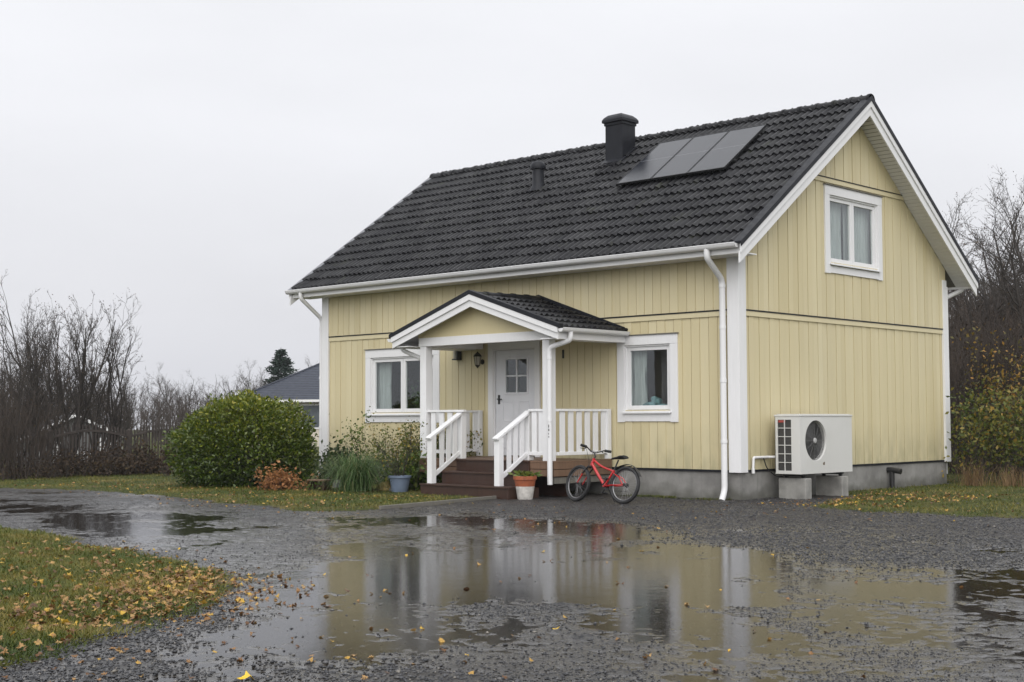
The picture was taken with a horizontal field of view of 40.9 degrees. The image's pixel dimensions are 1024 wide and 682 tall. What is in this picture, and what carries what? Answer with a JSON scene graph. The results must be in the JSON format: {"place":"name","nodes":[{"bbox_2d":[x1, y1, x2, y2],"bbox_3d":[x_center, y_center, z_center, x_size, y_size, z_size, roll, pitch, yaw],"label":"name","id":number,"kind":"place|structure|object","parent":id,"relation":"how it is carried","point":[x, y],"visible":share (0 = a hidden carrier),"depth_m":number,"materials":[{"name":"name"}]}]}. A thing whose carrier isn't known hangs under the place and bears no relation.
{"place":"outdoors","nodes":[
{"label":"outdoors","id":0,"kind":"place"},
{"bbox_2d":[132,430,229,445],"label":"ground","id":1,"kind":"structure","parent":0,"point":[148,441],"depth_m":100.88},
{"bbox_2d":[136,375,168,418],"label":"bare tree","id":2,"kind":"object","parent":1,"relation":"on","point":[150,392],"visible":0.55,"depth_m":107.13,"materials":[{"name":"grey plant"}]},
{"bbox_2d":[141,379,183,440],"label":"bare tree","id":3,"kind":"object","parent":1,"relation":"on","point":[163,403],"visible":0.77,"depth_m":87.20,"materials":[{"name":"brown plant"}]},
{"bbox_2d":[145,362,191,427],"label":"bare tree","id":4,"kind":"object","parent":1,"relation":"on","point":[166,393],"visible":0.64,"depth_m":92.21,"materials":[{"name":"brown plant"}]},
{"bbox_2d":[153,375,187,435],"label":"bare tree","id":5,"kind":"object","parent":1,"relation":"on","point":[165,397],"visible":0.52,"depth_m":98.20,"materials":[{"name":"brown plant"}]},
{"bbox_2d":[166,370,205,421],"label":"bare tree","id":6,"kind":"object","parent":1,"relation":"on","point":[188,396],"visible":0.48,"depth_m":95.56,"materials":[{"name":"brown plant"}]},
{"bbox_2d":[184,377,212,413],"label":"bare tree","id":7,"kind":"object","parent":1,"relation":"on","point":[202,395],"visible":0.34,"depth_m":101.97,"materials":[{"name":"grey plant"}]},
{"bbox_2d":[217,357,257,396],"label":"bare tree","id":8,"kind":"object","parent":1,"relation":"on","point":[238,383],"visible":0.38,"depth_m":102.16,"materials":[{"name":"grey plant"}]},
{"bbox_2d":[232,361,265,390],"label":"bare tree","id":9,"kind":"object","parent":1,"relation":"on","point":[248,375],"visible":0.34,"depth_m":107.14,"materials":[{"name":"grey plant"}]},
{"bbox_2d":[235,367,272,410],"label":"bare tree","id":10,"kind":"object","parent":1,"relation":"on","point":[261,379],"visible":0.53,"depth_m":93.71,"materials":[{"name":"grey plant"}]},
{"bbox_2d":[262,349,298,402],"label":"conifer","id":11,"kind":"object","parent":1,"relation":"on","point":[280,363],"visible":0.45,"depth_m":96.43,"materials":[{"name":"green plant"}]},
{"bbox_2d":[245,363,318,445],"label":"neighbour house","id":12,"kind":"structure","parent":1,"relation":"on","point":[302,385],"depth_m":69.70,"materials":[{"name":"grey tile"}]},
{"bbox_2d":[301,404,318,428],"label":"window","id":13,"kind":"structure","parent":12,"relation":"in","point":[314,411],"depth_m":68.98,"materials":[{"name":"grey glass"}]},
{"bbox_2d":[0,267,1008,455],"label":"distant woodland","id":14,"kind":"object","parent":1,"relation":"on","point":[170,417],"visible":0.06,"depth_m":84.14,"materials":[{"name":"brown plant"}]},
{"bbox_2d":[285,93,978,499],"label":"yellow house","id":15,"kind":"structure","parent":1,"relation":"on","point":[687,313],"depth_m":25.77,"materials":[{"name":"paint"}]},
{"bbox_2d":[365,348,439,422],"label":"window","id":16,"kind":"structure","parent":15,"relation":"in","point":[392,376],"depth_m":29.34,"materials":[{"name":"white paint"}]},
{"bbox_2d":[488,340,540,456],"bbox_3d":[0.335,1.144,26.836,1.370,2.220,0.946,-3,-4,43],"label":"door","id":17,"kind":"structure","parent":15,"relation":"in","point":[514,368],"depth_m":26.74,"materials":[{"name":"white paint"}]},
{"bbox_2d":[617,332,678,421],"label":"window","id":18,"kind":"structure","parent":15,"relation":"in","point":[647,364],"depth_m":24.62,"materials":[{"name":"white paint"}]},
{"bbox_2d":[823,183,882,280],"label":"window","id":19,"kind":"structure","parent":15,"relation":"in","point":[852,224],"depth_m":26.05,"materials":[{"name":"white paint"}]},
{"bbox_2d":[952,167,1023,329],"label":"bare tree","id":20,"kind":"object","parent":1,"relation":"on","point":[1008,216],"visible":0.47,"depth_m":42.85,"materials":[{"name":"brown plant"}]},
{"bbox_2d":[376,480,390,490],"bbox_3d":[-2.410,2.750,26.083,0.296,0.215,0.474,2,-4,-38],"label":"garden stone","id":21,"kind":"object","parent":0,"point":[383,487],"visible":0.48,"depth_m":25.95,"materials":[{"name":"brown stone"}]},
{"bbox_2d":[0,483,1023,681],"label":"gravel driveway","id":22,"kind":"structure","parent":0,"point":[347,635],"depth_m":9.96,"materials":[{"name":"grey gravel"}]},
{"bbox_2d":[238,671,252,679],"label":"fallen leaf","id":23,"kind":"object","parent":22,"relation":"on","point":[247,674],"visible":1,"depth_m":7.27,"materials":[{"name":"yellow plant"}]},
{"bbox_2d":[0,481,1013,679],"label":"fallen leaves","id":24,"kind":"object","parent":22,"relation":"on","point":[185,591],"visible":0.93,"depth_m":11.27,"materials":[{"name":"yellow plant"}]},
{"bbox_2d":[0,492,1023,617],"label":"puddle water","id":25,"kind":"structure","parent":22,"relation":"on","point":[567,550],"depth_m":14.10,"materials":[{"name":"grey liquid"}]},
{"bbox_2d":[507,470,541,499],"bbox_3d":[0.240,2.441,23.374,0.511,0.516,0.484,-3,-4,43],"label":"terracotta pot","id":26,"kind":"object","parent":22,"relation":"on","point":[524,483],"visible":0.99,"depth_m":23.23,"materials":[{"name":"ceramic"}]},
{"bbox_2d":[566,444,641,503],"bbox_3d":[1.472,2.188,22.418,1.635,0.918,0.592,-4,-17,45],"label":"bicycle","id":27,"kind":"object","parent":22,"relation":"on","point":[612,485],"visible":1,"depth_m":22.32,"materials":[{"name":"metal"}]},
{"bbox_2d":[779,477,811,498],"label":"concrete block","id":28,"kind":"structure","parent":22,"relation":"on","point":[795,488],"depth_m":23.20,"materials":[{"name":"grey concrete"}]},
{"bbox_2d":[751,414,852,477],"bbox_3d":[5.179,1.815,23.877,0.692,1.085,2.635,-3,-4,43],"label":"heat pump","id":29,"kind":"object","parent":28,"relation":"on","point":[805,444],"visible":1,"depth_m":23.38,"materials":[{"name":"white metal"}]},
{"bbox_2d":[816,475,847,495],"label":"concrete block","id":30,"kind":"structure","parent":22,"relation":"on","point":[829,485],"depth_m":24.07,"materials":[{"name":"grey concrete"}]},
{"bbox_2d":[0,445,1023,668],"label":"lawn ground","id":31,"kind":"structure","parent":0,"point":[417,492],"depth_m":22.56,"materials":[{"name":"green plant"}]},
{"bbox_2d":[0,374,53,479],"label":"brushwood","id":32,"kind":"object","parent":31,"relation":"on","point":[16,415],"visible":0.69,"depth_m":31.50,"materials":[{"name":"brown plant"}]},
{"bbox_2d":[0,304,54,428],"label":"bare tree","id":33,"kind":"object","parent":31,"relation":"on","point":[23,360],"visible":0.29,"depth_m":47.09,"materials":[{"name":"brown plant"}]},
{"bbox_2d":[0,365,55,463],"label":"brushwood","id":34,"kind":"object","parent":31,"relation":"on","point":[18,399],"visible":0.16,"depth_m":35.45,"materials":[{"name":"brown plant"}]},
{"bbox_2d":[0,389,59,480],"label":"brushwood","id":35,"kind":"object","parent":31,"relation":"on","point":[11,450],"visible":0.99,"depth_m":30.90,"materials":[{"name":"brown plant"}]},
{"bbox_2d":[0,326,60,478],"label":"bare tree","id":36,"kind":"object","parent":31,"relation":"on","point":[21,400],"visible":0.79,"depth_m":32.13,"materials":[{"name":"brown plant"}]},
{"bbox_2d":[0,370,65,443],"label":"brushwood","id":37,"kind":"object","parent":31,"relation":"on","point":[29,404],"visible":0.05,"depth_m":46.56,"materials":[{"name":"brown plant"}]},
{"bbox_2d":[0,381,74,477],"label":"brushwood","id":38,"kind":"object","parent":31,"relation":"on","point":[42,440],"visible":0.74,"depth_m":32.37,"materials":[{"name":"brown plant"}]},
{"bbox_2d":[34,639,41,644],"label":"fallen leaf","id":39,"kind":"object","parent":31,"relation":"on","point":[38,642],"visible":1,"depth_m":8.21,"materials":[{"name":"beige plant"}]},
{"bbox_2d":[0,450,99,480],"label":"undergrowth","id":40,"kind":"object","parent":31,"relation":"on","point":[42,467],"visible":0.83,"depth_m":31.39,"materials":[{"name":"brown plant"}]},
{"bbox_2d":[1,288,105,470],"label":"bare tree","id":41,"kind":"object","parent":31,"relation":"on","point":[36,353],"visible":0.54,"depth_m":35.16,"materials":[{"name":"brown plant"}]},
{"bbox_2d":[19,408,97,474],"bbox_3d":[-11.334,2.497,34.236,1.900,1.899,1.844,2,-4,-38],"label":"brushwood","id":42,"kind":"object","parent":31,"relation":"on","point":[53,435],"visible":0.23,"depth_m":34.12,"materials":[{"name":"brown plant"}]},
{"bbox_2d":[3,310,124,420],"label":"bare tree","id":43,"kind":"object","parent":31,"relation":"on","point":[58,369],"visible":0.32,"depth_m":47.51,"materials":[{"name":"brown plant"}]},
{"bbox_2d":[0,270,129,470],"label":"bare tree","id":44,"kind":"object","parent":31,"relation":"on","point":[79,419],"visible":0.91,"depth_m":34.25,"materials":[{"name":"brown plant"}]},
{"bbox_2d":[24,446,107,478],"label":"undergrowth","id":45,"kind":"object","parent":31,"relation":"on","point":[70,470],"visible":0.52,"depth_m":32.47,"materials":[{"name":"brown plant"}]},
{"bbox_2d":[17,414,122,464],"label":"shed","id":46,"kind":"structure","parent":31,"relation":"on","point":[89,421],"depth_m":41.93,"materials":[{"name":"wood"}]},
{"bbox_2d":[17,442,140,476],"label":"undergrowth","id":47,"kind":"object","parent":31,"relation":"on","point":[92,459],"visible":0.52,"depth_m":32.87,"materials":[{"name":"brown plant"}]},
{"bbox_2d":[40,290,142,463],"bbox_3d":[-10.728,1.097,35.287,2.497,4.878,2.605,1,-4,-24],"label":"bare tree","id":48,"kind":"object","parent":31,"relation":"on","point":[112,417],"visible":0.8,"depth_m":35.43,"materials":[{"name":"brown plant"}]},
{"bbox_2d":[64,344,124,426],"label":"bare tree","id":49,"kind":"object","parent":31,"relation":"on","point":[94,404],"visible":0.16,"depth_m":48.77,"materials":[{"name":"brown plant"}]},
{"bbox_2d":[0,423,191,475],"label":"picket fence","id":50,"kind":"object","parent":31,"relation":"on","point":[128,435],"visible":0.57,"depth_m":33.83,"materials":[{"name":"grey wood"}]},
{"bbox_2d":[42,440,164,476],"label":"undergrowth","id":51,"kind":"object","parent":31,"relation":"on","point":[110,463],"visible":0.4,"depth_m":33.19,"materials":[{"name":"brown plant"}]},
{"bbox_2d":[57,437,149,474],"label":"undergrowth","id":52,"kind":"object","parent":31,"relation":"on","point":[112,457],"visible":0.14,"depth_m":34.36,"materials":[{"name":"brown plant"}]},
{"bbox_2d":[77,440,165,473],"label":"undergrowth","id":53,"kind":"object","parent":31,"relation":"on","point":[136,453],"visible":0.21,"depth_m":34.43,"materials":[{"name":"brown plant"}]},
{"bbox_2d":[84,445,162,475],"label":"undergrowth","id":54,"kind":"object","parent":31,"relation":"on","point":[145,467],"visible":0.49,"depth_m":33.56,"materials":[{"name":"brown plant"}]},
{"bbox_2d":[106,376,140,433],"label":"bare tree","id":55,"kind":"object","parent":31,"relation":"on","point":[130,415],"visible":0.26,"depth_m":59.56,"materials":[{"name":"brown plant"}]},
{"bbox_2d":[107,391,139,447],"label":"bare tree","id":56,"kind":"object","parent":31,"relation":"on","point":[123,415],"visible":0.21,"depth_m":63.47,"materials":[{"name":"brown plant"}]},
{"bbox_2d":[91,372,159,455],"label":"bare tree","id":57,"kind":"object","parent":31,"relation":"on","point":[150,417],"visible":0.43,"depth_m":42.15,"materials":[{"name":"brown plant"}]},
{"bbox_2d":[92,443,171,475],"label":"undergrowth","id":58,"kind":"object","parent":31,"relation":"on","point":[131,467],"visible":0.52,"depth_m":33.66,"materials":[{"name":"brown plant"}]},
{"bbox_2d":[106,438,196,475],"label":"undergrowth","id":59,"kind":"object","parent":31,"relation":"on","point":[163,465],"visible":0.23,"depth_m":33.82,"materials":[{"name":"brown plant"}]},
{"bbox_2d":[131,439,222,475],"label":"undergrowth","id":60,"kind":"object","parent":31,"relation":"on","point":[166,467],"visible":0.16,"depth_m":33.97,"materials":[{"name":"brown plant"}]},
{"bbox_2d":[125,440,240,473],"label":"undergrowth","id":61,"kind":"object","parent":31,"relation":"on","point":[159,459],"visible":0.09,"depth_m":34.08,"materials":[{"name":"brown plant"}]},
{"bbox_2d":[155,383,329,487],"bbox_3d":[-5.524,1.950,28.191,3.609,2.218,3.298,-3,-4,43],"label":"evergreen bush","id":62,"kind":"object","parent":31,"relation":"on","point":[267,422],"visible":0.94,"depth_m":27.37,"materials":[{"name":"green plant"}]},
{"bbox_2d":[248,460,319,489],"bbox_3d":[-4.412,2.740,26.378,1.159,0.911,1.303,-3,-4,43],"label":"orange plant","id":63,"kind":"object","parent":31,"relation":"on","point":[275,480],"visible":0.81,"depth_m":26.23,"materials":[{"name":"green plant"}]},
{"bbox_2d":[291,477,321,489],"bbox_3d":[-3.932,2.907,26.423,0.938,0.578,0.814,-1,-3,8],"label":"leafy plant","id":64,"kind":"object","parent":31,"relation":"on","point":[309,486],"visible":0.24,"depth_m":26.25,"materials":[{"name":"green plant"}]},
{"bbox_2d":[307,479,332,489],"bbox_3d":[-3.674,2.759,26.200,0.480,0.230,0.210,-3,-4,35],"label":"garden bench","id":65,"kind":"object","parent":31,"relation":"on","point":[324,486],"visible":0.66,"depth_m":26.15,"materials":[{"name":"brown wood"}]},
{"bbox_2d":[302,433,389,483],"bbox_3d":[-3.384,2.709,28.717,2.232,1.576,2.834,1,-3,-17],"label":"leafy plant","id":66,"kind":"object","parent":31,"relation":"on","point":[335,454],"visible":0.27,"depth_m":28.43,"materials":[{"name":"green plant"}]},
{"bbox_2d":[295,445,400,491],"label":"ornamental grass","id":67,"kind":"object","parent":31,"relation":"on","point":[353,476],"depth_m":25.66,"materials":[{"name":"green plant"}]},
{"bbox_2d":[330,406,398,483],"bbox_3d":[-2.848,2.204,28.064,1.677,1.754,1.258,2,-4,-36],"label":"leggy shrub","id":68,"kind":"object","parent":31,"relation":"on","point":[357,439],"visible":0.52,"depth_m":28.06,"materials":[{"name":"green plant"}]},
{"bbox_2d":[364,415,427,491],"bbox_3d":[-2.157,2.095,25.282,1.238,1.440,1.159,0,-3,-8],"label":"blue flower pot","id":69,"kind":"object","parent":31,"relation":"on","point":[399,483],"visible":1,"depth_m":25.22,"materials":[{"name":"grey plastic"}]},
{"bbox_2d":[378,441,447,489],"bbox_3d":[-1.845,2.573,26.178,1.272,1.332,1.646,-2,-4,31],"label":"leafy plant","id":70,"kind":"object","parent":31,"relation":"on","point":[417,477],"visible":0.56,"depth_m":25.94,"materials":[{"name":"green plant"}]},
{"bbox_2d":[390,420,482,479],"bbox_3d":[-1.554,2.256,26.841,1.771,1.505,1.980,-3,-4,43],"label":"leggy shrub","id":71,"kind":"object","parent":31,"relation":"on","point":[437,439],"visible":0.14,"depth_m":26.68,"materials":[{"name":"green plant"}]},
{"bbox_2d":[379,496,495,509],"bbox_3d":[-1.147,2.628,22.141,0.045,0.120,3.057,-2,-4,34],"label":"path edging","id":72,"kind":"object","parent":31,"relation":"on","point":[428,503],"visible":0.56,"depth_m":21.93,"materials":[{"name":"grey stone"}]},
{"bbox_2d":[954,458,996,485],"bbox_3d":[9.066,2.551,26.831,1.134,0.630,1.073,1,-3,-13],"label":"dry grass tuft","id":73,"kind":"object","parent":31,"relation":"on","point":[968,481],"visible":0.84,"depth_m":26.79,"materials":[{"name":"beige plant"}]},
{"bbox_2d":[948,290,1008,446],"bbox_3d":[12.431,0.907,39.865,5.674,5.842,5.847,-2,-4,34],"label":"brushwood","id":74,"kind":"object","parent":31,"relation":"on","point":[971,325],"visible":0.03,"depth_m":38.71,"materials":[{"name":"brown plant"}]},
{"bbox_2d":[942,186,1018,434],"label":"bare tree","id":75,"kind":"object","parent":31,"relation":"on","point":[956,226],"visible":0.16,"depth_m":42.60,"materials":[{"name":"brown plant"}]},
{"bbox_2d":[941,387,1023,482],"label":"shrub","id":76,"kind":"object","parent":31,"relation":"on","point":[964,430],"visible":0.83,"depth_m":28.19,"materials":[{"name":"green plant"}]},
{"bbox_2d":[948,295,1021,467],"bbox_3d":[12.724,0.884,37.103,5.390,5.550,5.555,-3,-4,39],"label":"brushwood","id":77,"kind":"object","parent":31,"relation":"on","point":[968,343],"visible":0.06,"depth_m":36.53,"materials":[{"name":"brown plant"}]},
{"bbox_2d":[947,168,1023,334],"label":"bare tree","id":78,"kind":"object","parent":31,"relation":"on","point":[977,240],"visible":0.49,"depth_m":38.94,"materials":[{"name":"brown plant"}]},
{"bbox_2d":[948,273,1022,463],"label":"brushwood","id":79,"kind":"object","parent":31,"relation":"on","point":[985,327],"visible":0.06,"depth_m":37.83,"materials":[{"name":"brown plant"}]},
{"bbox_2d":[948,231,1022,336],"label":"bare tree","id":80,"kind":"object","parent":31,"relation":"on","point":[980,279],"visible":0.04,"depth_m":44.87,"materials":[{"name":"brown plant"}]},
{"bbox_2d":[949,312,1022,474],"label":"brushwood","id":81,"kind":"object","parent":31,"relation":"on","point":[954,367],"visible":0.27,"depth_m":32.04,"materials":[{"name":"brown plant"}]},
{"bbox_2d":[948,183,1023,438],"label":"bare tree","id":82,"kind":"object","parent":31,"relation":"on","point":[993,292],"visible":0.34,"depth_m":36.95,"materials":[{"name":"brown plant"}]},
{"bbox_2d":[948,285,1023,473],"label":"brushwood","id":83,"kind":"object","parent":31,"relation":"on","point":[989,349],"visible":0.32,"depth_m":33.25,"materials":[{"name":"brown plant"}]},
{"bbox_2d":[948,297,1023,473],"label":"brushwood","id":84,"kind":"object","parent":31,"relation":"on","point":[981,367],"visible":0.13,"depth_m":33.52,"materials":[{"name":"brown plant"}]},
{"bbox_2d":[948,279,1023,466],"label":"brushwood","id":85,"kind":"object","parent":31,"relation":"on","point":[977,326],"visible":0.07,"depth_m":36.91,"materials":[{"name":"brown plant"}]},
{"bbox_2d":[948,232,1023,459],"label":"brushwood","id":86,"kind":"object","parent":31,"relation":"on","point":[975,306],"visible":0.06,"depth_m":38.16,"materials":[{"name":"brown plant"}]},
{"bbox_2d":[948,212,1023,346],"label":"bare tree","id":87,"kind":"object","parent":31,"relation":"on","point":[1000,227],"visible":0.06,"depth_m":41.64,"materials":[{"name":"brown plant"}]},
{"bbox_2d":[949,211,1022,324],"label":"bare tree","id":88,"kind":"object","parent":31,"relation":"on","point":[991,279],"visible":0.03,"depth_m":49.53,"materials":[{"name":"brown plant"}]},
{"bbox_2d":[949,301,1023,474],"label":"brushwood","id":89,"kind":"object","parent":31,"relation":"on","point":[995,366],"visible":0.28,"depth_m":32.66,"materials":[{"name":"brown plant"}]},
{"bbox_2d":[949,290,1023,466],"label":"brushwood","id":90,"kind":"object","parent":31,"relation":"on","point":[981,337],"visible":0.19,"depth_m":34.16,"materials":[{"name":"brown plant"}]},
{"bbox_2d":[949,265,1023,363],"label":"bare tree","id":91,"kind":"object","parent":31,"relation":"on","point":[1001,307],"visible":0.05,"depth_m":40.12,"materials":[{"name":"brown plant"}]},
{"bbox_2d":[950,374,1023,481],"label":"shrub","id":92,"kind":"object","parent":31,"relation":"on","point":[1014,433],"visible":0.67,"depth_m":28.57,"materials":[{"name":"green plant"}]},
{"bbox_2d":[951,317,1023,475],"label":"shrub","id":93,"kind":"object","parent":31,"relation":"on","point":[994,376],"visible":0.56,"depth_m":31.47,"materials":[{"name":"brown plant"}]},
{"bbox_2d":[954,219,1023,330],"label":"bare tree","id":94,"kind":"object","parent":31,"relation":"on","point":[979,294],"visible":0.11,"depth_m":45.22,"materials":[{"name":"brown plant"}]},
{"bbox_2d":[961,303,1023,473],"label":"brushwood","id":95,"kind":"object","parent":31,"relation":"on","point":[1001,356],"visible":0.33,"depth_m":32.21,"materials":[{"name":"brown plant"}]},
{"bbox_2d":[968,177,1023,388],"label":"bare tree","id":96,"kind":"object","parent":31,"relation":"on","point":[1007,292],"visible":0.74,"depth_m":34.48,"materials":[{"name":"brown plant"}]},
{"bbox_2d":[974,212,1023,293],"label":"bare tree","id":97,"kind":"object","parent":31,"relation":"on","point":[1014,252],"visible":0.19,"depth_m":41.61,"materials":[{"name":"brown plant"}]},
{"bbox_2d":[982,461,1023,486],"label":"dry grass tuft","id":98,"kind":"object","parent":31,"relation":"on","point":[1007,481],"visible":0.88,"depth_m":26.73,"materials":[{"name":"beige plant"}]},
{"bbox_2d":[993,366,1023,454],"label":"shrub","id":99,"kind":"object","parent":31,"relation":"on","point":[1002,373],"visible":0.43,"depth_m":29.12,"materials":[{"name":"green plant"}]},
{"bbox_2d":[0,0,1023,429],"label":"sky","id":100,"kind":"structure","parent":0,"point":[198,160],"materials":[{"name":"white"}]}
]}

